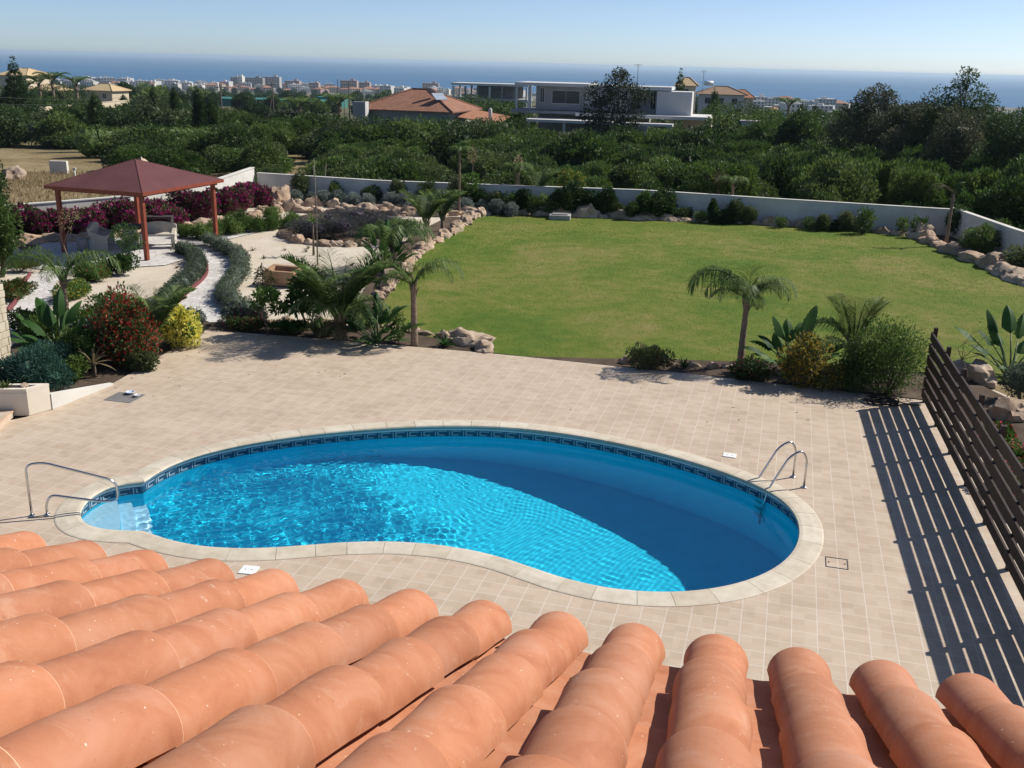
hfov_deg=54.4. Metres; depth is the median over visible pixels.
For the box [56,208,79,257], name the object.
bare sapling
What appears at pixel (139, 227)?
stone table
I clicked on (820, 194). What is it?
scrub bush
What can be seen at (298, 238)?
rock
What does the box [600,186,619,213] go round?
wall shrub
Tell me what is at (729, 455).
skimmer lid
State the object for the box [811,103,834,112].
town house
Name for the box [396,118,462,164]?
bushy tree
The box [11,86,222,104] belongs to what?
overhead wire
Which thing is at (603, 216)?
rock
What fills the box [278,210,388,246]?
soil bed
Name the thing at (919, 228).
rock
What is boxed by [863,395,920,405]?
garden hose
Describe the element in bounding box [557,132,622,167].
scrub bush
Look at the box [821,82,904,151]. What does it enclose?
eucalyptus tree
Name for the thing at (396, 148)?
scrub bush
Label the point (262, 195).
bougainvillea
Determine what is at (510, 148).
scrub bush
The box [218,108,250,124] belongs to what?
bushy tree
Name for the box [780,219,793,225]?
rock
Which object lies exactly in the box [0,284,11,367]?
stone pier
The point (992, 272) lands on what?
rock
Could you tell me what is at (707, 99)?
window
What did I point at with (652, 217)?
rock
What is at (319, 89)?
town house
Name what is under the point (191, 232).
rosemary bush
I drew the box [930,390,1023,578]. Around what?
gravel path
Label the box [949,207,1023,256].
garden wall
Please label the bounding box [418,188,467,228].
palm tree
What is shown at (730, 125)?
scrub bush
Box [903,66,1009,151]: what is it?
eucalyptus tree
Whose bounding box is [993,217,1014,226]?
shrub
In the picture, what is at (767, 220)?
rock
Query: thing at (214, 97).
field tree
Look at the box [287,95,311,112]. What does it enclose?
field tree
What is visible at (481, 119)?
bushy tree
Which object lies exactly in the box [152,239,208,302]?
lavender hedge
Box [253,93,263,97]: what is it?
field tree
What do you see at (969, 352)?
bare sapling
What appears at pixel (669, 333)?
lawn
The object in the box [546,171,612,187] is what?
scrub bush
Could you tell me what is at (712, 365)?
rock
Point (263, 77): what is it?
windows
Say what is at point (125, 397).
drain grate
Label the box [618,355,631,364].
rock
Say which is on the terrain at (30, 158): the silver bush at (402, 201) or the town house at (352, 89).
the town house at (352, 89)
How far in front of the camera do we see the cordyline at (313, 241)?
39.19 m
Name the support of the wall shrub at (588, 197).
on the lawn at (669, 333)
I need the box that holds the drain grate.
[104,392,144,402]
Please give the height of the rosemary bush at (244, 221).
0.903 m
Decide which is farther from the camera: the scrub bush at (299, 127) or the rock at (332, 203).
the scrub bush at (299, 127)
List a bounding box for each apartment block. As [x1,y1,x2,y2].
[285,79,300,88]
[309,81,320,91]
[340,79,358,88]
[358,81,370,87]
[422,82,438,87]
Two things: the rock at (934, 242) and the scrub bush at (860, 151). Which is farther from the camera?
the scrub bush at (860, 151)
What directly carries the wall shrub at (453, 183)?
on the gravel garden
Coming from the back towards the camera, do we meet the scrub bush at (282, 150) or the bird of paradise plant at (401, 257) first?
the scrub bush at (282, 150)
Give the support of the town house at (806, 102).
on the terrain at (30, 158)
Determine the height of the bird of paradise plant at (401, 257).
1.955 m
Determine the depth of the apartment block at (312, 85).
1900.37 m
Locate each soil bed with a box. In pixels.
[12,320,223,418]
[16,200,304,249]
[210,319,474,351]
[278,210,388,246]
[360,217,459,306]
[522,356,1023,444]
[936,235,1006,261]
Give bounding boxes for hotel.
[230,75,237,85]
[237,75,244,83]
[245,76,264,87]
[262,75,281,88]
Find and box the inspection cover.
[825,556,848,569]
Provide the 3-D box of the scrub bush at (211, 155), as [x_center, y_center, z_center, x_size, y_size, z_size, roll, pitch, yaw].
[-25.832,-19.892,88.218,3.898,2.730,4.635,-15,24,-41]
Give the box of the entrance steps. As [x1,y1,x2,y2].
[0,410,13,428]
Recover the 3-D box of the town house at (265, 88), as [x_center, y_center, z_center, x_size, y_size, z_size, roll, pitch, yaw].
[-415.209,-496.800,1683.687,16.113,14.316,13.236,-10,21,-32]
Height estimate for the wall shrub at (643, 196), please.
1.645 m
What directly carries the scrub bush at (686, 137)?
on the terrain at (30, 158)
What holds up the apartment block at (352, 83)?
on the terrain at (30, 158)
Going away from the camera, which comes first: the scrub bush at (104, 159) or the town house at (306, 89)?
the scrub bush at (104, 159)
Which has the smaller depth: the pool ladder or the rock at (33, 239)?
the pool ladder
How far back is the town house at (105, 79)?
1733.64 m
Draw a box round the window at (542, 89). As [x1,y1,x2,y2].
[539,87,544,102]
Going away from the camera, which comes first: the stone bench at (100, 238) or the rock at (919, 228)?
the stone bench at (100, 238)
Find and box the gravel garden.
[0,205,459,419]
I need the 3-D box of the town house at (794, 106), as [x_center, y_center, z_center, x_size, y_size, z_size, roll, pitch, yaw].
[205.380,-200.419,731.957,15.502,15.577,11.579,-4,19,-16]
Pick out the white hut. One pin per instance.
(745, 122)
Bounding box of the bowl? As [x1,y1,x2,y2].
[125,390,134,393]
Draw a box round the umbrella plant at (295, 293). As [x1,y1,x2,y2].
[282,267,326,328]
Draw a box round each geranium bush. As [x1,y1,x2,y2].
[965,420,1017,447]
[985,457,1023,486]
[993,437,1023,461]
[1000,473,1020,508]
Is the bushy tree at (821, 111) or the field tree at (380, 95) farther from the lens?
the field tree at (380, 95)
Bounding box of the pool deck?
[0,330,1023,707]
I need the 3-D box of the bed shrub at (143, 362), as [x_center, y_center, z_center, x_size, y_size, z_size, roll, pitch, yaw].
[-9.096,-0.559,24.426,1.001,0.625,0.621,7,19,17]
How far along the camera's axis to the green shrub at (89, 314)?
26.09 m
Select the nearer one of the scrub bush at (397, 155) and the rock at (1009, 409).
the rock at (1009, 409)
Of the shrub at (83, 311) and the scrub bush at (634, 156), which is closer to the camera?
the shrub at (83, 311)
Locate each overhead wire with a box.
[0,86,212,99]
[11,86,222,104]
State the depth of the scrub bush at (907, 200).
56.63 m
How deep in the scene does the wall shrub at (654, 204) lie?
50.55 m
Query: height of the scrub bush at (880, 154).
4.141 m
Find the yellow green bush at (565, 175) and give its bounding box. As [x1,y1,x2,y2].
[556,164,587,186]
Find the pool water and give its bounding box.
[81,435,797,591]
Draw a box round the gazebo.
[44,159,223,259]
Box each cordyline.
[75,344,114,377]
[305,213,319,254]
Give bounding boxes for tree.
[0,87,47,101]
[0,89,46,111]
[0,103,36,146]
[1,245,121,309]
[12,80,35,88]
[13,105,31,117]
[18,103,42,117]
[23,75,49,101]
[26,110,55,137]
[29,86,59,100]
[31,71,70,101]
[32,110,89,147]
[34,94,66,109]
[36,83,87,105]
[45,93,108,125]
[53,79,61,85]
[54,81,98,106]
[59,76,91,100]
[68,98,104,108]
[83,104,138,124]
[84,91,106,129]
[103,105,158,128]
[104,284,197,353]
[108,221,145,271]
[114,81,137,103]
[117,94,189,128]
[120,102,163,112]
[129,84,170,101]
[133,82,149,94]
[148,84,159,106]
[148,108,183,128]
[161,97,192,113]
[167,83,180,114]
[176,91,191,103]
[181,106,245,128]
[181,108,223,120]
[186,85,210,104]
[191,85,209,128]
[203,92,219,106]
[206,97,219,127]
[218,91,229,96]
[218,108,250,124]
[230,91,254,108]
[231,109,256,119]
[231,112,253,126]
[237,99,276,119]
[241,113,263,125]
[249,285,288,335]
[251,265,280,320]
[253,87,260,93]
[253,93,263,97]
[261,108,296,120]
[262,91,275,97]
[263,95,281,109]
[276,87,283,93]
[278,97,315,114]
[278,100,291,109]
[279,90,292,97]
[279,247,394,341]
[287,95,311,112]
[289,88,297,94]
[293,92,301,98]
[302,116,370,154]
[304,312,323,336]
[308,97,331,113]
[318,93,357,123]
[326,98,341,113]
[337,115,370,127]
[350,90,363,101]
[351,215,434,268]
[358,113,404,130]
[367,257,463,346]
[368,116,405,140]
[369,90,391,98]
[387,113,442,148]
[387,115,420,128]
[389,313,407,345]
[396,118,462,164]
[398,188,452,236]
[409,116,468,164]
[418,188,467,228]
[427,117,494,162]
[436,116,471,162]
[446,145,473,210]
[447,116,513,132]
[456,94,494,108]
[456,117,523,136]
[460,171,480,196]
[470,114,550,139]
[475,95,530,126]
[492,100,537,128]
[500,161,533,184]
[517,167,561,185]
[545,128,564,139]
[550,131,576,139]
[577,66,653,135]
[651,119,681,129]
[677,99,749,127]
[687,262,798,364]
[694,104,697,113]
[704,168,729,193]
[706,90,721,112]
[708,98,770,118]
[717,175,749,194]
[732,107,786,124]
[768,112,797,125]
[773,97,801,116]
[776,109,833,125]
[797,103,805,111]
[801,292,892,361]
[811,105,819,118]
[817,112,875,147]
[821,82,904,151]
[861,100,946,149]
[877,102,952,159]
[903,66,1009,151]
[913,103,987,174]
[929,182,966,242]
[968,108,1023,169]
[969,106,1023,152]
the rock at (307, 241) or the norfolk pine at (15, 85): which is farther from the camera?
the norfolk pine at (15, 85)
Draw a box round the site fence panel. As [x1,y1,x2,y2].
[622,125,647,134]
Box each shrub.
[0,160,10,210]
[0,188,26,277]
[0,256,44,272]
[0,276,38,300]
[6,306,51,334]
[18,312,72,343]
[48,277,91,299]
[50,326,110,370]
[56,304,98,323]
[56,353,90,382]
[58,314,101,344]
[72,260,112,281]
[79,307,127,344]
[82,292,123,309]
[84,281,162,366]
[92,249,140,275]
[122,350,160,371]
[186,306,206,324]
[217,315,270,332]
[220,305,268,321]
[265,317,311,333]
[289,166,309,200]
[312,323,333,335]
[328,180,343,193]
[333,301,373,328]
[360,184,382,203]
[386,178,406,196]
[415,178,436,201]
[446,173,467,201]
[470,187,487,206]
[483,190,507,211]
[502,190,519,205]
[508,188,532,209]
[525,193,542,214]
[537,192,560,212]
[546,187,572,210]
[552,180,584,212]
[570,189,599,210]
[594,191,610,213]
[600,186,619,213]
[606,202,626,212]
[624,341,676,369]
[626,201,640,217]
[635,189,651,212]
[641,187,677,218]
[660,202,677,214]
[671,206,693,217]
[692,209,709,222]
[707,198,719,222]
[707,208,737,224]
[726,198,745,223]
[727,353,777,381]
[739,205,757,223]
[773,215,787,227]
[802,216,815,229]
[810,213,831,230]
[830,219,840,230]
[831,341,876,394]
[833,313,937,396]
[836,210,858,230]
[854,206,876,233]
[895,216,909,233]
[910,214,928,231]
[944,202,976,235]
[954,186,974,209]
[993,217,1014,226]
[1003,243,1023,267]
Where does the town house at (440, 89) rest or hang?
on the terrain at (30, 158)
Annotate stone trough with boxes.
[263,264,301,285]
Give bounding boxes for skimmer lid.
[238,565,259,574]
[722,452,736,457]
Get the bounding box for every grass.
[0,169,220,203]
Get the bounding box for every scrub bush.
[30,128,110,148]
[96,128,128,157]
[100,139,163,167]
[109,143,162,164]
[116,122,168,146]
[133,150,214,172]
[137,139,167,150]
[145,145,214,175]
[150,132,189,146]
[164,127,219,155]
[198,123,233,131]
[201,143,235,172]
[206,123,259,150]
[212,147,296,173]
[236,138,282,172]
[250,118,273,128]
[250,120,297,152]
[254,163,285,174]
[266,116,311,154]
[272,141,289,155]
[290,111,347,135]
[292,132,319,157]
[303,154,342,175]
[308,137,341,162]
[310,165,349,177]
[311,152,367,175]
[313,120,388,151]
[316,126,368,147]
[326,157,361,172]
[333,159,392,177]
[334,143,368,159]
[346,152,425,181]
[347,151,400,176]
[358,143,422,162]
[366,122,406,142]
[371,135,428,152]
[388,143,421,153]
[390,123,435,140]
[391,149,420,164]
[403,158,444,181]
[406,157,426,168]
[407,151,449,172]
[411,152,437,162]
[414,159,456,181]
[414,166,448,181]
[438,140,458,165]
[446,135,520,157]
[447,136,504,173]
[457,147,511,182]
[481,162,555,184]
[485,133,550,154]
[489,130,541,145]
[496,147,559,173]
[497,139,540,162]
[497,155,525,171]
[521,127,549,138]
[538,137,562,164]
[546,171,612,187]
[552,164,589,184]
[555,127,606,166]
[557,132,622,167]
[584,159,618,182]
[598,158,656,188]
[603,123,642,137]
[605,127,668,149]
[615,147,655,167]
[617,141,643,153]
[623,142,671,154]
[631,179,668,189]
[637,153,684,183]
[638,153,686,164]
[647,126,669,135]
[651,142,715,166]
[657,128,714,143]
[658,125,730,151]
[658,163,687,188]
[666,157,744,188]
[674,183,687,191]
[678,158,763,196]
[700,111,755,141]
[712,153,759,163]
[724,138,775,157]
[726,118,781,147]
[738,159,767,176]
[748,120,783,134]
[749,149,765,160]
[756,142,800,169]
[757,151,810,198]
[757,173,780,197]
[760,107,829,150]
[778,137,824,154]
[781,158,848,198]
[791,180,842,201]
[795,149,838,155]
[797,149,824,165]
[797,149,833,159]
[811,150,882,203]
[818,135,857,153]
[843,143,895,159]
[847,156,904,204]
[856,151,882,172]
[859,148,897,164]
[879,156,950,194]
[884,164,955,207]
[891,194,935,207]
[895,144,931,159]
[896,149,931,166]
[943,167,1005,207]
[949,168,963,175]
[956,166,998,196]
[962,151,1006,174]
[967,175,1023,229]
[973,174,1023,200]
[975,165,1000,183]
[979,154,1016,171]
[996,153,1023,179]
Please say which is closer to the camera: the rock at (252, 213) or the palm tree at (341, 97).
the rock at (252, 213)
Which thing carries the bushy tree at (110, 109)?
on the terrain at (30, 158)
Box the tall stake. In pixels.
[313,159,317,263]
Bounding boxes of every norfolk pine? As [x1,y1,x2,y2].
[2,56,38,109]
[668,68,684,128]
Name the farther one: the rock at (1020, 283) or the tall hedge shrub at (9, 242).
the rock at (1020, 283)
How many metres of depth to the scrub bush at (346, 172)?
58.08 m
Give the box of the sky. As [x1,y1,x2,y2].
[0,0,1023,76]
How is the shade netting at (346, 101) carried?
on the terrain at (30, 158)
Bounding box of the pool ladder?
[758,441,807,500]
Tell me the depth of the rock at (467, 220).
47.83 m
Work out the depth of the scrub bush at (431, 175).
64.77 m
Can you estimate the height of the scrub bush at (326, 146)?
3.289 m
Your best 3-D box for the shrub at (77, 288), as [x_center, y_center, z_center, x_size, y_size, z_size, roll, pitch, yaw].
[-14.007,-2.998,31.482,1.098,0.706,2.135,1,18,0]
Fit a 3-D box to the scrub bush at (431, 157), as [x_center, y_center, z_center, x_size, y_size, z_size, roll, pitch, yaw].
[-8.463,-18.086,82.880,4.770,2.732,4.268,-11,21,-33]
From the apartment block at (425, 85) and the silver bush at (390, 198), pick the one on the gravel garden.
the silver bush at (390, 198)
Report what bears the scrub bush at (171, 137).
on the terrain at (30, 158)
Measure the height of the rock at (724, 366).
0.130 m
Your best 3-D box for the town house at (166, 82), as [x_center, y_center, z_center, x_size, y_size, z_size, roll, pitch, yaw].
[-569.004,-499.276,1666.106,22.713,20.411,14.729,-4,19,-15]
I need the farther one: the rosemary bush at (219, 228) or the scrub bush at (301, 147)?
the scrub bush at (301, 147)
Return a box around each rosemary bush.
[177,223,193,238]
[183,220,202,239]
[192,223,212,239]
[205,221,225,235]
[206,214,237,234]
[225,216,246,234]
[226,209,248,218]
[236,215,252,232]
[240,214,266,232]
[261,204,282,219]
[263,219,270,229]
[265,214,282,230]
[278,215,292,228]
[282,210,300,221]
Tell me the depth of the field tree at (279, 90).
1330.04 m
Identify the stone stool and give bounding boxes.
[76,238,88,250]
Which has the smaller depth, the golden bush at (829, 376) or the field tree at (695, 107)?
the golden bush at (829, 376)
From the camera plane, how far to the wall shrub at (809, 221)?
48.77 m
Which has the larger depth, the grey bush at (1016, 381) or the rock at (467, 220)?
the rock at (467, 220)
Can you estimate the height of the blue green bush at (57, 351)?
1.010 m
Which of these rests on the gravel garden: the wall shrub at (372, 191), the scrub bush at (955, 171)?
the wall shrub at (372, 191)
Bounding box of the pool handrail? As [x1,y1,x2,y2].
[25,462,119,516]
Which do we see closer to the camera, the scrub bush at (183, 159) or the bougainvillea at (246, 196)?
the bougainvillea at (246, 196)
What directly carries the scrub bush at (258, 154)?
on the terrain at (30, 158)
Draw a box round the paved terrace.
[18,234,224,269]
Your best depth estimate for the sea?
6156.44 m
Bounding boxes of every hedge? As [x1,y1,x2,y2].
[71,122,263,157]
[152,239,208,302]
[198,231,270,318]
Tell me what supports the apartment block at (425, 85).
on the terrain at (30, 158)
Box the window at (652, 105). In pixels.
[649,91,656,109]
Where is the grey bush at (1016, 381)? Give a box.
[999,359,1023,399]
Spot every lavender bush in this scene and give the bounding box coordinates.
[283,215,335,238]
[290,211,360,239]
[319,206,387,220]
[343,214,402,235]
[390,217,420,227]
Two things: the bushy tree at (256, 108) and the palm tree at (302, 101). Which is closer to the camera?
the palm tree at (302, 101)
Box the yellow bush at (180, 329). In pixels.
[147,303,202,348]
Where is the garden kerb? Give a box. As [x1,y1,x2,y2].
[50,383,113,408]
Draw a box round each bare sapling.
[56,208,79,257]
[953,321,997,382]
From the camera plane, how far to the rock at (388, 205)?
51.55 m
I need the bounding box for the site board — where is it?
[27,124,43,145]
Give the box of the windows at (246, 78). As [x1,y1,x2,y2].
[245,78,261,86]
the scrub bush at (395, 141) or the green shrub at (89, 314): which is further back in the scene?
the scrub bush at (395, 141)
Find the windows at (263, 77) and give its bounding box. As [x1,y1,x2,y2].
[263,77,278,88]
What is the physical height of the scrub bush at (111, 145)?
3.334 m
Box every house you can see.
[0,68,51,93]
[0,531,1023,767]
[28,84,72,92]
[64,79,74,87]
[80,78,92,83]
[81,83,131,101]
[84,81,98,86]
[100,76,114,82]
[117,77,127,81]
[134,79,149,86]
[164,79,178,86]
[168,82,181,89]
[180,82,192,89]
[205,84,217,90]
[219,80,232,86]
[224,86,231,90]
[240,82,251,87]
[240,86,249,91]
[261,86,271,91]
[288,83,301,91]
[301,82,308,86]
[302,86,309,92]
[313,87,324,93]
[329,86,339,92]
[339,88,346,93]
[347,87,359,93]
[352,88,507,128]
[373,88,378,94]
[379,84,394,93]
[394,86,406,91]
[427,86,442,92]
[454,87,463,93]
[674,77,698,121]
[695,86,747,113]
[739,89,755,110]
[753,94,767,105]
[753,99,764,109]
[766,96,784,105]
[778,101,804,116]
[799,100,808,105]
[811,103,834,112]
[814,97,836,107]
[836,101,847,109]
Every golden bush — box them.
[774,329,835,387]
[810,359,850,392]
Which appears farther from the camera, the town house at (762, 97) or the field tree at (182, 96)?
the town house at (762, 97)
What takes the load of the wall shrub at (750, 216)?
on the lawn at (669, 333)
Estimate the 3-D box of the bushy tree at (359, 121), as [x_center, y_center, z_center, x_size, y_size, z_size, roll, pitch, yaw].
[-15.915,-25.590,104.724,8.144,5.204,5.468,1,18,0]
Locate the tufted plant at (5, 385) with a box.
[0,379,13,388]
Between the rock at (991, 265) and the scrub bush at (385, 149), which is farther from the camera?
the scrub bush at (385, 149)
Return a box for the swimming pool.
[54,420,823,606]
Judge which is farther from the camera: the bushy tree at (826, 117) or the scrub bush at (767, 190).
the bushy tree at (826, 117)
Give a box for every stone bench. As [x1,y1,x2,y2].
[86,222,114,250]
[139,221,176,248]
[146,215,173,222]
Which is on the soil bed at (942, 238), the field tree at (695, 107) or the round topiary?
the round topiary
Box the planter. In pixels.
[0,383,51,415]
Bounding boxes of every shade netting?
[219,97,326,107]
[316,95,347,107]
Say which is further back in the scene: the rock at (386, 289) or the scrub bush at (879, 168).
the scrub bush at (879, 168)
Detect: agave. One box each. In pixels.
[435,335,453,346]
[676,357,692,367]
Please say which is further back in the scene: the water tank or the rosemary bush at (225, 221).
the water tank
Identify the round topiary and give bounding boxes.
[958,221,1001,254]
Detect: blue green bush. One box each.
[0,343,77,390]
[29,338,74,365]
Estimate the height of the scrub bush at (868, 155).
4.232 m
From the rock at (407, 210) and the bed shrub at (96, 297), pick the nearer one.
the bed shrub at (96, 297)
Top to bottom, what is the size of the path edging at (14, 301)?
0.130 m
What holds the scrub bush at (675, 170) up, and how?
on the terrain at (30, 158)
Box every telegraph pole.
[216,84,224,113]
[268,82,275,115]
[348,82,349,117]
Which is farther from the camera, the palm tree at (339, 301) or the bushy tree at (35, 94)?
the bushy tree at (35, 94)
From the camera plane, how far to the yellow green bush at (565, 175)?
53.98 m
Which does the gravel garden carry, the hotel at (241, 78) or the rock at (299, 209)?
the rock at (299, 209)
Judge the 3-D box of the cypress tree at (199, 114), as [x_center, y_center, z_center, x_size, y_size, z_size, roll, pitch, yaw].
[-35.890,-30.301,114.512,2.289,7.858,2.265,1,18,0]
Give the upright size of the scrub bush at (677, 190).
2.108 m
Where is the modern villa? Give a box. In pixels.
[511,81,712,135]
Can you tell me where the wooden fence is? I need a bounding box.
[921,327,1023,600]
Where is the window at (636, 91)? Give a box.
[635,91,640,109]
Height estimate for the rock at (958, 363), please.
0.501 m
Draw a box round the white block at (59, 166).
[49,160,68,173]
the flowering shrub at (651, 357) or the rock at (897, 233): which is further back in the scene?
the rock at (897, 233)
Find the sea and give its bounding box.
[0,51,1023,107]
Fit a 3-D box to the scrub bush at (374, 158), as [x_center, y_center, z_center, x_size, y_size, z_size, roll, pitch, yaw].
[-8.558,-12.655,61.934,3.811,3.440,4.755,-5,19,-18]
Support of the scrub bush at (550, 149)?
on the terrain at (30, 158)
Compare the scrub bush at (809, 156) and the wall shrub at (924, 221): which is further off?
the scrub bush at (809, 156)
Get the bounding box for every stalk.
[467,145,476,177]
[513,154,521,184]
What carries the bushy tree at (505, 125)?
on the terrain at (30, 158)
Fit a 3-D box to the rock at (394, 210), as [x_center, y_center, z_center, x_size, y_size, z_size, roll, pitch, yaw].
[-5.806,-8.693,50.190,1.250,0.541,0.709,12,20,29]
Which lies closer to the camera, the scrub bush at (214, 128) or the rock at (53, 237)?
the rock at (53, 237)
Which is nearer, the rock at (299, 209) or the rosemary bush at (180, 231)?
the rosemary bush at (180, 231)
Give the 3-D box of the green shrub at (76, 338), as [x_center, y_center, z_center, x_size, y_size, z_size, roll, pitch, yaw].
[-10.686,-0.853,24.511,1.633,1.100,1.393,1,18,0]
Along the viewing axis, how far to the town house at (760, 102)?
1052.41 m
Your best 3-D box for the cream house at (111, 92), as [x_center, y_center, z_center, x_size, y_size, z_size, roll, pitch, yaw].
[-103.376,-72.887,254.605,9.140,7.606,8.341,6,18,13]
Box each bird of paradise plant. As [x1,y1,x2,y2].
[9,288,102,348]
[338,292,426,343]
[357,219,419,274]
[741,305,843,376]
[954,305,1023,373]
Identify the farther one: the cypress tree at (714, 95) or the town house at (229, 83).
the town house at (229, 83)
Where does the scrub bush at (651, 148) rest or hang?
on the terrain at (30, 158)
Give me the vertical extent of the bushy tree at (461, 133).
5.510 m
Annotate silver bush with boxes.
[290,189,304,201]
[305,191,314,197]
[314,189,331,205]
[329,188,346,202]
[340,191,360,205]
[359,193,375,204]
[380,191,397,204]
[395,190,412,206]
[452,197,476,209]
[475,199,488,208]
[486,198,506,214]
[504,201,518,216]
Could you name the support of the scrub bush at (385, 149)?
on the terrain at (30, 158)
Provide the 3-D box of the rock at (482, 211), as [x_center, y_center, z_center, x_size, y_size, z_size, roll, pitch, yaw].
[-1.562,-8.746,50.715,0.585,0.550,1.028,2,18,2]
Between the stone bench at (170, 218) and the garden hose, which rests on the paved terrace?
the stone bench at (170, 218)
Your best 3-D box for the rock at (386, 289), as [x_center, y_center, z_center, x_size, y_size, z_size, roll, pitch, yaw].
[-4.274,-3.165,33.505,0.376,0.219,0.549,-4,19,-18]
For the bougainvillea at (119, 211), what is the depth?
43.23 m
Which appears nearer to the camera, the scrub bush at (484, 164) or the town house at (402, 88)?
the scrub bush at (484, 164)
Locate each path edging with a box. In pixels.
[6,272,30,310]
[183,264,208,296]
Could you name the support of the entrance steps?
on the pool deck
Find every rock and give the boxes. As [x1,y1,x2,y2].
[3,165,26,179]
[17,232,47,244]
[20,382,28,387]
[41,232,59,242]
[57,233,83,241]
[79,231,90,238]
[192,217,210,224]
[246,210,260,218]
[256,205,268,209]
[270,184,290,204]
[273,204,284,212]
[278,315,293,322]
[279,232,293,238]
[282,198,298,211]
[288,234,304,243]
[291,206,307,212]
[294,199,304,205]
[303,238,315,245]
[304,196,325,206]
[307,205,323,213]
[318,239,331,246]
[325,198,340,207]
[326,205,342,213]
[329,240,344,246]
[337,203,356,211]
[345,240,357,247]
[358,202,377,212]
[360,237,371,245]
[372,290,385,294]
[375,201,394,209]
[377,206,388,213]
[379,281,395,289]
[380,287,390,292]
[381,268,399,282]
[385,206,405,216]
[400,205,417,216]
[400,255,414,266]
[401,262,412,269]
[415,202,441,216]
[415,241,433,248]
[415,249,425,254]
[418,244,430,251]
[418,330,434,335]
[421,236,433,244]
[432,238,443,242]
[435,329,449,338]
[438,228,450,238]
[447,210,461,215]
[447,328,495,346]
[448,228,456,234]
[450,220,462,231]
[451,225,463,232]
[460,205,487,213]
[460,213,471,218]
[460,217,472,224]
[469,211,476,219]
[474,339,493,352]
[477,207,486,216]
[517,207,529,214]
[531,209,549,215]
[549,207,572,216]
[576,203,600,217]
[599,214,608,217]
[607,209,627,218]
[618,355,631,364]
[624,213,649,220]
[637,212,659,220]
[660,213,683,221]
[680,217,692,221]
[686,361,700,366]
[692,215,711,222]
[706,361,720,368]
[721,364,734,368]
[746,219,761,224]
[761,215,779,225]
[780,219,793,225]
[793,218,807,226]
[874,226,890,234]
[890,230,904,235]
[905,231,917,238]
[913,222,936,238]
[916,229,935,239]
[918,235,937,243]
[930,239,945,247]
[935,241,961,254]
[948,359,971,380]
[957,250,983,262]
[962,359,997,387]
[978,251,1003,268]
[985,259,1014,271]
[988,262,1016,276]
[988,397,1023,422]
[994,264,1014,277]
[1001,267,1023,283]
[1016,277,1023,286]
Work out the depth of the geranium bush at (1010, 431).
20.61 m
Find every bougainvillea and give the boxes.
[9,202,67,234]
[52,205,109,233]
[91,196,147,230]
[145,197,190,226]
[164,189,221,221]
[203,187,240,216]
[222,182,254,210]
[235,181,274,205]
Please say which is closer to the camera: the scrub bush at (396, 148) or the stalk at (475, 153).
the stalk at (475, 153)
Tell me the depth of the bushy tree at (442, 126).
103.88 m
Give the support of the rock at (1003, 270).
on the soil bed at (942, 238)
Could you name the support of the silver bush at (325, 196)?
on the gravel garden
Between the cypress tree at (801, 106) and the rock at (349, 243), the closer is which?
the rock at (349, 243)
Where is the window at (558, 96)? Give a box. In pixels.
[551,90,579,104]
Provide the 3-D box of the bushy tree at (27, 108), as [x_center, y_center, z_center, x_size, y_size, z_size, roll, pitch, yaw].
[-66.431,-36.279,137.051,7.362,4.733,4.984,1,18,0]
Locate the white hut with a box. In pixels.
[740,120,759,126]
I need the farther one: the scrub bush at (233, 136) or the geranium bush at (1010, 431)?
the scrub bush at (233, 136)
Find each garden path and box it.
[8,270,70,336]
[179,255,230,321]
[222,228,272,239]
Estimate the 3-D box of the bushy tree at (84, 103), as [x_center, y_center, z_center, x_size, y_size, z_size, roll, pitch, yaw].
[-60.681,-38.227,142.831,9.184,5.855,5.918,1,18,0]
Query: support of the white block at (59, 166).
on the terrain at (30, 158)
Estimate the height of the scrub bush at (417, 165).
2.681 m
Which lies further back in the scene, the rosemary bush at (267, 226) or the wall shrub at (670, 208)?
the wall shrub at (670, 208)
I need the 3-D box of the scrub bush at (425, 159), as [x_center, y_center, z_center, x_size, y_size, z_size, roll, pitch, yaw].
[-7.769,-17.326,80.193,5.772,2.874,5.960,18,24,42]
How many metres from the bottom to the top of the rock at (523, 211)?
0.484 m
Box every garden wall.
[8,167,254,212]
[257,172,949,235]
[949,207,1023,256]
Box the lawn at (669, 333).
[371,214,1023,380]
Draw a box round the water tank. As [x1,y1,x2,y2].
[704,81,713,85]
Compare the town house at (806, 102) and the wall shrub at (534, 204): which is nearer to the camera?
the wall shrub at (534, 204)
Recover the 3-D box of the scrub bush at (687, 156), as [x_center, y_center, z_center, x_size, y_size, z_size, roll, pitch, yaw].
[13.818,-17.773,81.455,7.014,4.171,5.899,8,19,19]
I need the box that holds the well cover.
[549,212,570,220]
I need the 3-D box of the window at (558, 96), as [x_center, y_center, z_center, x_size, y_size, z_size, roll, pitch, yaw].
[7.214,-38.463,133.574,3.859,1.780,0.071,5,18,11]
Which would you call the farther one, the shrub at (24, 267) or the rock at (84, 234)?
the rock at (84, 234)
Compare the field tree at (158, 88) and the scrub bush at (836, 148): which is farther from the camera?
the field tree at (158, 88)
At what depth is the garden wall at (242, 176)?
46.11 m
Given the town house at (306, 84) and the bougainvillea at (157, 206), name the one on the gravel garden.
the bougainvillea at (157, 206)
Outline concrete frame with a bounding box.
[451,82,532,108]
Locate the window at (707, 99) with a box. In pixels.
[704,97,710,103]
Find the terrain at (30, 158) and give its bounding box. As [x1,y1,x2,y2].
[0,88,1023,399]
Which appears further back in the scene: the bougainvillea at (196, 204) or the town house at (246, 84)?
the town house at (246, 84)
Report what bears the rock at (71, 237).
on the gravel garden
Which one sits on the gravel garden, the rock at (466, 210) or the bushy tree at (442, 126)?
the rock at (466, 210)
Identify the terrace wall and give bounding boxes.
[42,105,70,110]
[99,100,127,107]
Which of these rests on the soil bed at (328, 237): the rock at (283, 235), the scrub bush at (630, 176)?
the rock at (283, 235)

